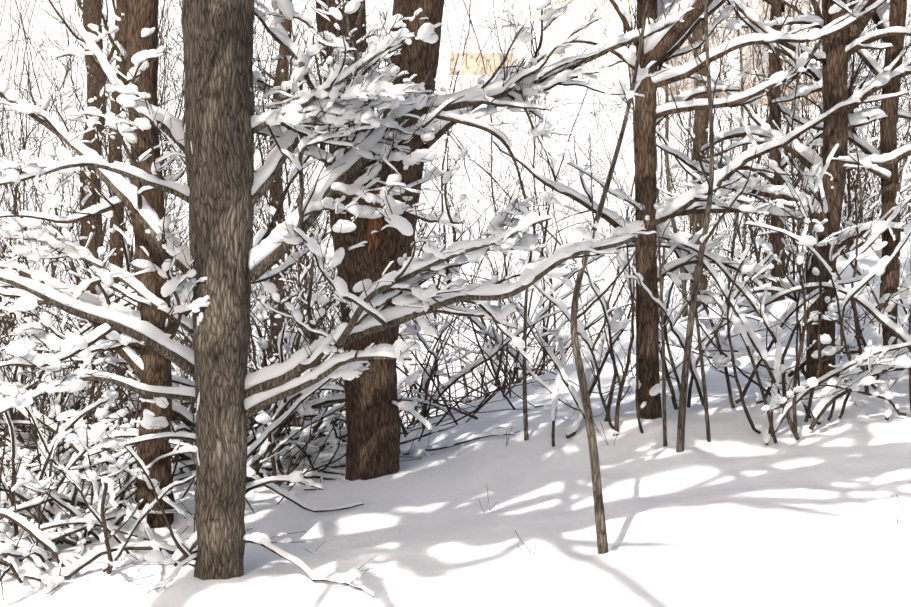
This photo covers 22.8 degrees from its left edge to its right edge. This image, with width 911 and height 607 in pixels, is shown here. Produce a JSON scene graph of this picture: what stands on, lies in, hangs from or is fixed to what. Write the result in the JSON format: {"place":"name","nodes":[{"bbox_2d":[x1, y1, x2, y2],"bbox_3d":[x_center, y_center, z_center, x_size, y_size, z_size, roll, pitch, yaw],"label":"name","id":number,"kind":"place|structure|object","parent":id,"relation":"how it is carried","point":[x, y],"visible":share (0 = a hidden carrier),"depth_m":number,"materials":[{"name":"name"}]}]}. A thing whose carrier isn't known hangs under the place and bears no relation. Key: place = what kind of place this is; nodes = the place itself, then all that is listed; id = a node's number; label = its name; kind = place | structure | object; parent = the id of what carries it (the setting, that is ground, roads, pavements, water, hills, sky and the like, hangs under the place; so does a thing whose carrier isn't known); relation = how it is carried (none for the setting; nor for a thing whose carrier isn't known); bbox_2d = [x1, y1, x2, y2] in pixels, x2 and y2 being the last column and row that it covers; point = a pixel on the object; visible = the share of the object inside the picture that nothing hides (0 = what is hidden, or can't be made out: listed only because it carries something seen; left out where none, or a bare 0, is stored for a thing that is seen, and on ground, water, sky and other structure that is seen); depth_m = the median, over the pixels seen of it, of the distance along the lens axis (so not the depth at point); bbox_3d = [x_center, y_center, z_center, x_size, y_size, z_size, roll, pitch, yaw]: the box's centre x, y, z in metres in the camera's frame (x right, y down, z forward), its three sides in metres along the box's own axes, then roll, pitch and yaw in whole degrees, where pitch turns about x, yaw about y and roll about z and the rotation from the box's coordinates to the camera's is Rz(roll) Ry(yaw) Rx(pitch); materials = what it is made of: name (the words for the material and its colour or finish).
{"place":"outdoors","nodes":[
{"label":"outdoors","id":0,"kind":"place"},
{"bbox_2d":[0,0,910,606],"bbox_3d":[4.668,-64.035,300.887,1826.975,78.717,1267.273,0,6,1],"label":"snow ground","id":1,"kind":"structure","parent":0,"point":[736,512],"depth_m":16.30,"materials":[{"name":"white snow"}]},
{"bbox_2d":[0,0,428,527],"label":"tree","id":2,"kind":"object","parent":1,"relation":"on","point":[150,366],"visible":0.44,"depth_m":16.43,"materials":[{"name":"brown plant"}]},
{"bbox_2d":[0,204,519,600],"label":"thicket","id":3,"kind":"object","parent":1,"relation":"on","point":[58,500],"visible":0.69,"depth_m":16.51,"materials":[{"name":"brown plant"}]},
{"bbox_2d":[0,0,703,579],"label":"tree","id":4,"kind":"object","parent":1,"relation":"on","point":[222,262],"visible":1,"depth_m":14.78,"materials":[{"name":"brown plant"}]},
{"bbox_2d":[184,6,340,464],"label":"trunk snow patches","id":5,"kind":"object","parent":4,"relation":"on","point":[200,318],"visible":0.33,"depth_m":14.86,"materials":[{"name":"white snow"}]},
{"bbox_2d":[271,0,524,480],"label":"double trunk tree","id":6,"kind":"object","parent":1,"relation":"on","point":[373,445],"visible":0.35,"depth_m":16.98,"materials":[{"name":"brown plant"}]},
{"bbox_2d":[0,0,823,458],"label":"trees","id":7,"kind":"object","parent":1,"relation":"on","point":[120,6],"visible":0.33,"depth_m":29.84,"materials":[{"name":"brown plant"}]},
{"bbox_2d":[0,0,910,465],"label":"brush","id":8,"kind":"object","parent":1,"relation":"on","point":[266,222],"visible":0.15,"depth_m":28.30,"materials":[{"name":"brown plant"}]},
{"bbox_2d":[0,0,910,525],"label":"bushes","id":9,"kind":"object","parent":1,"relation":"on","point":[502,388],"visible":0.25,"depth_m":22.25,"materials":[{"name":"brown plant"}]},
{"bbox_2d":[0,119,910,472],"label":"undergrowth shrubs","id":10,"kind":"object","parent":1,"relation":"on","point":[410,331],"visible":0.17,"depth_m":20.88,"materials":[{"name":"brown plant"}]},
{"bbox_2d":[448,49,513,74],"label":"building","id":11,"kind":"structure","parent":1,"relation":"on","point":[471,67],"depth_m":81.35,"materials":[{"name":"beige"}]},
{"bbox_2d":[498,225,543,440],"bbox_3d":[0.507,0.223,17.088,0.481,1.722,0.201,-1,6,-8],"label":"sapling","id":12,"kind":"object","parent":1,"relation":"on","point":[525,412],"visible":0.52,"depth_m":17.05,"materials":[{"name":"grey plant"}]},
{"bbox_2d":[511,0,631,79],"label":"building","id":13,"kind":"structure","parent":1,"relation":"on","point":[562,24],"depth_m":79.14,"materials":[{"name":"white"}]},
{"bbox_2d":[305,309,903,555],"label":"grass tufts","id":14,"kind":"object","parent":1,"relation":"on","point":[607,444],"visible":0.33,"depth_m":16.80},
{"bbox_2d":[570,0,669,553],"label":"sapling","id":15,"kind":"object","parent":1,"relation":"on","point":[639,75],"visible":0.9,"depth_m":14.22,"materials":[{"name":"brown plant"}]},
{"bbox_2d":[658,236,691,446],"bbox_3d":[1.574,0.323,16.412,0.117,1.612,0.399,-2,6,-20],"label":"sapling","id":16,"kind":"object","parent":1,"relation":"on","point":[669,313],"visible":0.92,"depth_m":16.57,"materials":[{"name":"grey plant"}]},
{"bbox_2d":[692,283,710,441],"bbox_3d":[1.822,0.453,16.741,0.161,1.222,0.061,0,6,-4],"label":"sapling","id":17,"kind":"object","parent":1,"relation":"on","point":[708,435],"visible":0.81,"depth_m":16.76,"materials":[{"name":"grey plant"}]},
{"bbox_2d":[493,0,910,419],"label":"tree","id":18,"kind":"object","parent":1,"relation":"on","point":[664,45],"visible":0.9,"depth_m":16.84,"materials":[{"name":"brown plant"}]},
{"bbox_2d":[507,0,910,446],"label":"shrubs","id":19,"kind":"object","parent":1,"relation":"on","point":[832,391],"visible":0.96,"depth_m":17.11,"materials":[{"name":"brown plant"}]},
{"bbox_2d":[669,0,756,452],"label":"sapling","id":20,"kind":"object","parent":1,"relation":"on","point":[705,237],"visible":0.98,"depth_m":16.20,"materials":[{"name":"brown plant"}]},
{"bbox_2d":[596,0,883,301],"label":"tree","id":21,"kind":"object","parent":1,"relation":"on","point":[775,155],"visible":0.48,"depth_m":21.67,"materials":[{"name":"brown plant"}]},
{"bbox_2d":[660,0,848,105],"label":"house","id":22,"kind":"structure","parent":1,"relation":"on","point":[758,10],"depth_m":69.19,"materials":[{"name":"beige"}]},
{"bbox_2d":[656,0,910,379],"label":"tree","id":23,"kind":"object","parent":1,"relation":"on","point":[833,60],"visible":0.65,"depth_m":18.03,"materials":[{"name":"brown plant"}]},
{"bbox_2d":[569,0,910,301],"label":"tree limbs","id":24,"kind":"object","parent":23,"relation":"part of","point":[762,133],"visible":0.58,"depth_m":17.89,"materials":[{"name":"white plant"}]},
{"bbox_2d":[711,0,906,345],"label":"tree","id":25,"kind":"object","parent":1,"relation":"on","point":[885,16],"visible":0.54,"depth_m":18.32,"materials":[{"name":"brown plant"}]}
]}

